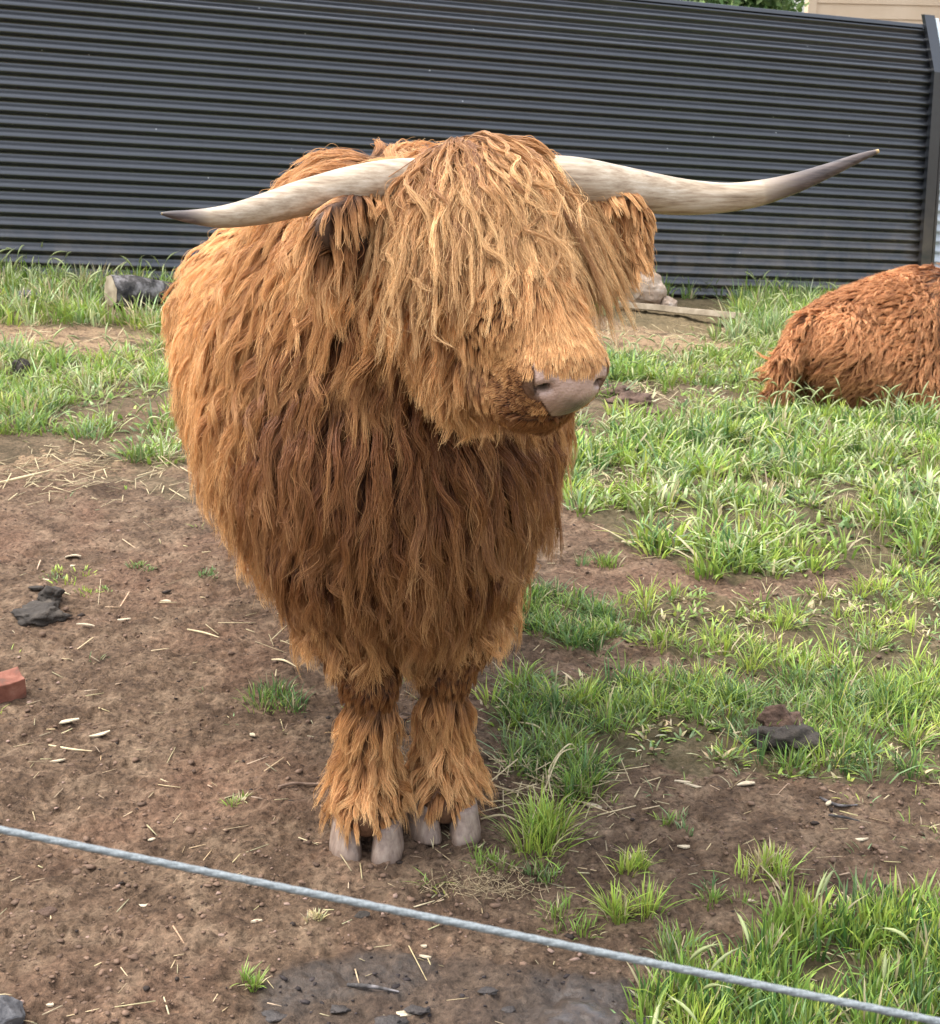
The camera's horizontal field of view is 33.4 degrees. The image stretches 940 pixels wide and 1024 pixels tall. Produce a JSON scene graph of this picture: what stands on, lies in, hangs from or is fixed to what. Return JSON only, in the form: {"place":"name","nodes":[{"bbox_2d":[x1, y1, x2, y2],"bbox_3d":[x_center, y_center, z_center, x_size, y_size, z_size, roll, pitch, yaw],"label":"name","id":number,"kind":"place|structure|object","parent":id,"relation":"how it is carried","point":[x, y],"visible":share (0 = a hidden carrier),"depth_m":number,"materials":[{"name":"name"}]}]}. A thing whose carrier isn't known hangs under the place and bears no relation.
{"place":"outdoors","nodes":[
{"label":"outdoors","id":0,"kind":"place"},
{"bbox_2d":[0,329,857,531],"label":"terrain","id":1,"kind":"structure","parent":0,"point":[12,446],"depth_m":6.36,"materials":[{"name":"plant"}]},
{"bbox_2d":[0,0,939,299],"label":"corrugated fence","id":2,"kind":"object","parent":1,"relation":"on","point":[124,124],"visible":0.65,"depth_m":9.99,"materials":[{"name":"grey metal"}]},
{"bbox_2d":[682,0,808,11],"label":"shrub","id":3,"kind":"object","parent":1,"relation":"on","point":[785,5],"visible":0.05,"depth_m":11.94,"materials":[{"name":"green plant"}]},
{"bbox_2d":[804,0,939,23],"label":"shed","id":4,"kind":"structure","parent":1,"relation":"on","point":[908,11],"depth_m":14.38,"materials":[{"name":"beige"}]},
{"bbox_2d":[0,282,939,1023],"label":"ground","id":5,"kind":"structure","parent":0,"point":[524,992],"depth_m":3.42,"materials":[{"name":"soil"}]},
{"bbox_2d":[0,995,24,1023],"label":"stone","id":6,"kind":"object","parent":5,"relation":"on","point":[12,1011],"visible":1,"depth_m":2.61,"materials":[{"name":"grey stone"}]},
{"bbox_2d":[0,667,26,703],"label":"broken brick","id":7,"kind":"object","parent":5,"relation":"on","point":[12,684],"visible":1,"depth_m":3.85,"materials":[{"name":"red brick"}]},
{"bbox_2d":[11,357,31,376],"bbox_3d":[-2.012,-0.631,7.017,0.101,0.122,0.078,8,19,22],"label":"dung clod","id":8,"kind":"object","parent":5,"relation":"on","point":[17,364],"visible":0.56,"depth_m":6.99,"materials":[{"name":"grey soil"}]},
{"bbox_2d":[10,290,37,302],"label":"stone","id":9,"kind":"object","parent":5,"relation":"on","point":[27,297],"visible":0.22,"depth_m":8.61,"materials":[{"name":"grey stone"}]},
{"bbox_2d":[0,469,53,483],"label":"straw stalk","id":10,"kind":"object","parent":5,"relation":"on","point":[21,477],"visible":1,"depth_m":5.53,"materials":[{"name":"beige plant"}]},
{"bbox_2d":[28,585,43,590],"bbox_3d":[-1.262,0.222,4.560,0.049,0.017,0.024,1,17,0],"label":"chip","id":11,"kind":"object","parent":5,"relation":"on","point":[37,588],"visible":0.98,"depth_m":4.55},
{"bbox_2d":[10,599,71,626],"bbox_3d":[-1.204,0.287,4.381,0.149,0.059,0.157,-10,20,-31],"label":"dung clod","id":12,"kind":"object","parent":5,"relation":"on","point":[39,613],"visible":0.99,"depth_m":4.35,"materials":[{"name":"black soil"}]},
{"bbox_2d":[37,906,57,916],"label":"dung clod","id":13,"kind":"object","parent":5,"relation":"on","point":[48,911],"visible":1,"depth_m":2.95,"materials":[{"name":"soil"}]},
{"bbox_2d":[37,585,64,601],"bbox_3d":[-1.190,0.232,4.450,0.062,0.053,0.078,11,20,28],"label":"dung clod","id":14,"kind":"object","parent":5,"relation":"on","point":[47,592],"visible":0.99,"depth_m":4.43,"materials":[{"name":"black soil"}]},
{"bbox_2d":[50,758,64,761],"bbox_3d":[-0.936,0.564,3.560,0.035,0.004,0.012,-7,6,-13],"label":"wood chip","id":15,"kind":"object","parent":5,"relation":"on","point":[58,760],"visible":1,"depth_m":3.56,"materials":[{"name":"beige wood"}]},
{"bbox_2d":[41,565,96,586],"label":"grass tuft","id":16,"kind":"object","parent":5,"relation":"on","point":[56,577],"visible":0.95,"depth_m":4.69,"materials":[{"name":"green plant"}]},
{"bbox_2d":[59,718,78,723],"bbox_3d":[-0.965,0.500,3.744,0.063,0.005,0.019,-12,14,-17],"label":"wood chip","id":17,"kind":"object","parent":5,"relation":"on","point":[68,720],"visible":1,"depth_m":3.74,"materials":[{"name":"beige wood"}]},
{"bbox_2d":[48,744,90,750],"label":"straw stalk","id":18,"kind":"object","parent":5,"relation":"on","point":[66,748],"visible":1,"depth_m":3.61,"materials":[{"name":"beige plant"}]},
{"bbox_2d":[76,623,94,625],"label":"wood chip","id":19,"kind":"object","parent":5,"relation":"on","point":[86,624],"visible":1,"depth_m":4.28,"materials":[{"name":"beige wood"}]},
{"bbox_2d":[75,585,112,597],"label":"grass tuft","id":20,"kind":"object","parent":5,"relation":"on","point":[97,590],"visible":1,"depth_m":4.55,"materials":[{"name":"green plant"}]},
{"bbox_2d":[89,730,109,736],"bbox_3d":[-0.863,0.518,3.656,0.049,0.004,0.011,-13,25,-22],"label":"wood chip","id":21,"kind":"object","parent":5,"relation":"on","point":[100,734],"visible":1,"depth_m":3.65,"materials":[{"name":"beige wood"}]},
{"bbox_2d":[104,275,174,307],"bbox_3d":[-1.847,-1.255,8.819,0.404,0.189,0.183,-13,22,-38],"label":"log","id":22,"kind":"object","parent":5,"relation":"on","point":[118,287],"visible":0.69,"depth_m":8.72,"materials":[{"name":"grey wood"}]},
{"bbox_2d":[125,561,157,571],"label":"grass tuft","id":23,"kind":"object","parent":5,"relation":"on","point":[140,564],"visible":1,"depth_m":4.78,"materials":[{"name":"green plant"}]},
{"bbox_2d":[187,629,217,636],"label":"straw stalk","id":24,"kind":"object","parent":5,"relation":"on","point":[203,632],"visible":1,"depth_m":4.28,"materials":[{"name":"beige plant"}]},
{"bbox_2d":[193,566,218,578],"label":"grass tuft","id":25,"kind":"object","parent":5,"relation":"on","point":[211,572],"visible":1,"depth_m":4.70,"materials":[{"name":"green plant"}]},
{"bbox_2d":[219,789,251,806],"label":"grass tuft","id":26,"kind":"object","parent":5,"relation":"on","point":[237,799],"visible":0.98,"depth_m":3.37,"materials":[{"name":"green plant"}]},
{"bbox_2d":[232,958,271,991],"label":"grass tuft","id":27,"kind":"object","parent":5,"relation":"on","point":[253,981],"visible":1,"depth_m":2.75,"materials":[{"name":"green plant"}]},
{"bbox_2d":[231,673,314,714],"bbox_3d":[-0.485,0.453,3.885,0.218,0.069,0.226,1,17,0],"label":"grass tuft","id":28,"kind":"object","parent":5,"relation":"on","point":[283,695],"visible":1,"depth_m":3.88,"materials":[{"name":"green plant"}]},
{"bbox_2d":[261,1009,291,1022],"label":"mud clod","id":29,"kind":"object","parent":5,"relation":"on","point":[272,1015],"visible":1,"depth_m":2.66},
{"bbox_2d":[271,658,296,666],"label":"straw stalk","id":30,"kind":"object","parent":5,"relation":"on","point":[279,659],"visible":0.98,"depth_m":4.10,"materials":[{"name":"beige plant"}]},
{"bbox_2d":[278,782,321,787],"bbox_3d":[-0.371,0.599,3.456,0.111,0.021,0.022,-5,18,-20],"label":"stick","id":31,"kind":"object","parent":5,"relation":"on","point":[292,783],"visible":0.88,"depth_m":3.44,"materials":[{"name":"brown wood"}]},
{"bbox_2d":[300,907,328,923],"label":"grass tuft","id":32,"kind":"object","parent":5,"relation":"on","point":[313,913],"visible":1,"depth_m":2.94,"materials":[{"name":"beige plant"}]},
{"bbox_2d":[329,1004,350,1012],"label":"mud clod","id":33,"kind":"object","parent":5,"relation":"on","point":[339,1009],"visible":1,"depth_m":2.68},
{"bbox_2d":[354,911,369,917],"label":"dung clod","id":34,"kind":"object","parent":5,"relation":"on","point":[360,914],"visible":1,"depth_m":2.94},
{"bbox_2d":[347,983,398,991],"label":"twig","id":35,"kind":"object","parent":5,"relation":"on","point":[364,985],"visible":1,"depth_m":2.73,"materials":[{"name":"grey wood"}]},
{"bbox_2d":[374,1014,408,1023],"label":"mud clod","id":36,"kind":"object","parent":5,"relation":"on","point":[391,1019],"visible":1,"depth_m":2.65,"materials":[{"name":"grey soil"}]},
{"bbox_2d":[383,1011,411,1015],"bbox_3d":[-0.120,0.859,2.684,0.056,0.006,0.014,-5,20,2],"label":"wood chip","id":37,"kind":"object","parent":5,"relation":"on","point":[402,1013],"visible":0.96,"depth_m":2.68,"materials":[{"name":"beige wood"}]},
{"bbox_2d":[403,1004,429,1014],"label":"mud clod","id":38,"kind":"object","parent":5,"relation":"on","point":[412,1009],"visible":1,"depth_m":2.68,"materials":[{"name":"grey soil"}]},
{"bbox_2d":[419,954,430,957],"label":"wood chip","id":39,"kind":"object","parent":5,"relation":"on","point":[424,956],"visible":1,"depth_m":2.84,"materials":[{"name":"beige wood"}]},
{"bbox_2d":[0,328,939,1023],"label":"soil crumbs","id":40,"kind":"object","parent":5,"relation":"on","point":[338,912],"visible":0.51,"depth_m":3.14,"materials":[{"name":"brown soil"}]},
{"bbox_2d":[0,303,939,1023],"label":"straw litter","id":41,"kind":"object","parent":5,"relation":"on","point":[520,791],"visible":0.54,"depth_m":3.48,"materials":[{"name":"beige plant"}]},
{"bbox_2d":[477,986,498,994],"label":"mud clod","id":42,"kind":"object","parent":5,"relation":"on","point":[488,990],"visible":1,"depth_m":2.74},
{"bbox_2d":[460,836,521,874],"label":"grass tuft","id":43,"kind":"object","parent":5,"relation":"on","point":[478,857],"visible":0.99,"depth_m":3.12,"materials":[{"name":"green plant"}]},
{"bbox_2d":[481,814,523,824],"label":"straw stalk","id":44,"kind":"object","parent":5,"relation":"on","point":[494,815],"visible":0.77,"depth_m":3.27,"materials":[{"name":"beige plant"}]},
{"bbox_2d":[501,1006,515,1012],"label":"mud clod","id":45,"kind":"object","parent":5,"relation":"on","point":[508,1009],"visible":1,"depth_m":2.71,"materials":[{"name":"grey soil"}]},
{"bbox_2d":[159,130,878,864],"bbox_3d":[-0.322,-0.171,3.547,1.203,1.424,2.417,-7,19,-26],"label":"highland bull","id":46,"kind":"object","parent":5,"relation":"on","point":[389,366],"visible":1,"depth_m":2.79,"materials":[{"name":"brown"}]},
{"bbox_2d":[513,854,567,884],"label":"grass tuft","id":47,"kind":"object","parent":5,"relation":"on","point":[528,871],"visible":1,"depth_m":3.09,"materials":[{"name":"green plant"}]},
{"bbox_2d":[477,779,605,864],"bbox_3d":[0.170,0.632,3.204,0.270,0.116,0.293,15,22,37],"label":"grass tuft","id":48,"kind":"object","parent":5,"relation":"on","point":[546,820],"visible":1,"depth_m":3.20,"materials":[{"name":"green plant"}]},
{"bbox_2d":[543,748,574,793],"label":"straw stalk","id":49,"kind":"object","parent":5,"relation":"on","point":[555,761],"visible":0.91,"depth_m":3.46,"materials":[{"name":"beige plant"}]},
{"bbox_2d":[547,743,579,800],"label":"straw stalk","id":50,"kind":"object","parent":5,"relation":"on","point":[562,749],"visible":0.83,"depth_m":3.48,"materials":[{"name":"beige plant"}]},
{"bbox_2d":[532,890,606,939],"bbox_3d":[0.185,0.762,2.932,0.142,0.062,0.163,1,17,0],"label":"grass tuft","id":51,"kind":"object","parent":5,"relation":"on","point":[563,904],"visible":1,"depth_m":2.95,"materials":[{"name":"green plant"}]},
{"bbox_2d":[545,758,618,804],"bbox_3d":[0.241,0.592,3.410,0.164,0.075,0.177,-5,18,-18],"label":"grass tuft","id":52,"kind":"object","parent":5,"relation":"on","point":[573,780],"visible":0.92,"depth_m":3.40,"materials":[{"name":"green plant"}]},
{"bbox_2d":[583,803,601,808],"bbox_3d":[0.264,0.630,3.368,0.041,0.006,0.018,9,18,13],"label":"wood chip","id":53,"kind":"object","parent":5,"relation":"on","point":[598,806],"visible":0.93,"depth_m":3.37,"materials":[{"name":"beige wood"}]},
{"bbox_2d":[572,548,625,568],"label":"grass tuft","id":54,"kind":"object","parent":5,"relation":"on","point":[599,561],"visible":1,"depth_m":4.92,"materials":[{"name":"green plant"}]},
{"bbox_2d":[597,383,629,396],"bbox_3d":[0.662,-0.554,7.210,0.179,0.065,0.130,1,17,0],"label":"soil clod","id":55,"kind":"object","parent":5,"relation":"on","point":[619,389],"visible":0.58,"depth_m":7.17,"materials":[{"name":"soil"}]},
{"bbox_2d":[603,390,653,407],"bbox_3d":[0.713,-0.499,7.023,0.234,0.089,0.160,1,17,0],"label":"soil clod","id":56,"kind":"object","parent":5,"relation":"on","point":[632,398],"visible":0.71,"depth_m":6.99,"materials":[{"name":"brown soil"}]},
{"bbox_2d":[603,841,662,877],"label":"grass tuft","id":57,"kind":"object","parent":5,"relation":"on","point":[630,866],"visible":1,"depth_m":3.11,"materials":[{"name":"green plant"}]},
{"bbox_2d":[571,870,700,924],"bbox_3d":[0.313,0.728,2.968,0.279,0.093,0.180,1,17,0],"label":"grass tuft","id":58,"kind":"object","parent":5,"relation":"on","point":[617,918],"visible":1,"depth_m":2.96,"materials":[{"name":"green plant"}]},
{"bbox_2d":[617,272,666,304],"bbox_3d":[1.141,-1.447,10.307,0.280,0.288,0.248,-9,20,-28],"label":"stone","id":59,"kind":"object","parent":5,"relation":"on","point":[657,291],"visible":0.48,"depth_m":10.23,"materials":[{"name":"beige stone"}]},
{"bbox_2d":[622,1017,670,1023],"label":"mud clod","id":60,"kind":"object","parent":5,"relation":"on","point":[635,1021],"visible":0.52,"depth_m":2.65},
{"bbox_2d":[634,407,661,414],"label":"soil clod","id":61,"kind":"object","parent":5,"relation":"on","point":[652,410],"visible":0.29,"depth_m":6.87,"materials":[{"name":"brown soil"}]},
{"bbox_2d":[661,296,676,306],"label":"stone","id":62,"kind":"object","parent":5,"relation":"on","point":[668,301],"visible":0.59,"depth_m":10.26,"materials":[{"name":"beige stone"}]},
{"bbox_2d":[648,807,693,835],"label":"grass tuft","id":63,"kind":"object","parent":5,"relation":"on","point":[677,819],"visible":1,"depth_m":3.30,"materials":[{"name":"green plant"}]},
{"bbox_2d":[631,912,727,984],"bbox_3d":[0.381,0.791,2.837,0.176,0.074,0.200,6,18,14],"label":"grass tuft","id":64,"kind":"object","parent":5,"relation":"on","point":[670,942],"visible":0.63,"depth_m":2.85,"materials":[{"name":"green plant"}]},
{"bbox_2d":[618,301,746,319],"bbox_3d":[1.336,-1.280,9.942,0.849,0.043,0.093,9,7,25],"label":"plank","id":65,"kind":"object","parent":5,"relation":"on","point":[672,309],"visible":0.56,"depth_m":9.90,"materials":[{"name":"brown wood"}]},
{"bbox_2d":[674,780,691,782],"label":"wood chip","id":66,"kind":"object","parent":5,"relation":"on","point":[681,781],"visible":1,"depth_m":3.48,"materials":[{"name":"beige wood"}]},
{"bbox_2d":[677,845,689,847],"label":"wood chip","id":67,"kind":"object","parent":5,"relation":"on","point":[684,846],"visible":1,"depth_m":3.19,"materials":[{"name":"beige wood"}]},
{"bbox_2d":[684,782,700,787],"bbox_3d":[0.497,0.603,3.451,0.051,0.004,0.010,13,7,15],"label":"wood chip","id":68,"kind":"object","parent":5,"relation":"on","point":[693,785],"visible":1,"depth_m":3.45,"materials":[{"name":"beige wood"}]},
{"bbox_2d":[688,871,756,911],"bbox_3d":[0.480,0.739,3.013,0.153,0.046,0.107,17,23,41],"label":"grass tuft","id":69,"kind":"object","parent":5,"relation":"on","point":[716,897],"visible":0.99,"depth_m":3.02,"materials":[{"name":"green plant"}]},
{"bbox_2d":[737,781,754,785],"bbox_3d":[0.611,0.601,3.475,0.041,0.004,0.014,-7,19,-3],"label":"wood chip","id":70,"kind":"object","parent":5,"relation":"on","point":[745,783],"visible":1,"depth_m":3.47,"materials":[{"name":"beige wood"}]},
{"bbox_2d":[705,836,814,883],"bbox_3d":[0.583,0.689,3.119,0.211,0.077,0.161,9,19,23],"label":"grass tuft","id":71,"kind":"object","parent":5,"relation":"on","point":[763,861],"visible":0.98,"depth_m":3.11,"materials":[{"name":"green plant"}]},
{"bbox_2d":[748,723,822,754],"bbox_3d":[0.734,0.526,3.659,0.166,0.078,0.121,1,17,0],"label":"dung clod","id":72,"kind":"object","parent":5,"relation":"on","point":[802,733],"visible":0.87,"depth_m":3.62,"materials":[{"name":"soil"}]},
{"bbox_2d":[756,704,803,726],"bbox_3d":[0.735,0.492,3.710,0.108,0.084,0.071,9,19,22],"label":"dung clod","id":73,"kind":"object","parent":72,"relation":"on","point":[773,715],"visible":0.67,"depth_m":3.69,"materials":[{"name":"soil"}]},
{"bbox_2d":[819,796,857,806],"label":"twig","id":74,"kind":"object","parent":5,"relation":"on","point":[833,803],"visible":1,"depth_m":3.38,"materials":[{"name":"grey wood"}]},
{"bbox_2d":[745,262,939,414],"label":"highland cow","id":75,"kind":"object","parent":5,"relation":"on","point":[863,337],"visible":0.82,"depth_m":7.04},
{"bbox_2d":[828,814,859,820],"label":"twig","id":76,"kind":"object","parent":5,"relation":"on","point":[840,816],"visible":1,"depth_m":3.31,"materials":[{"name":"wood"}]},
{"bbox_2d":[855,838,867,840],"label":"wood chip","id":77,"kind":"object","parent":5,"relation":"on","point":[860,839],"visible":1,"depth_m":3.23,"materials":[{"name":"beige wood"}]},
{"bbox_2d":[0,242,939,1023],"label":"grass","id":78,"kind":"structure","parent":0,"point":[874,910],"depth_m":4.62,"materials":[{"name":"green plant"}]},
{"bbox_2d":[0,826,939,1023],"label":"fence rope","id":79,"kind":"object","parent":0,"point":[653,963],"visible":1,"depth_m":1.21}
]}

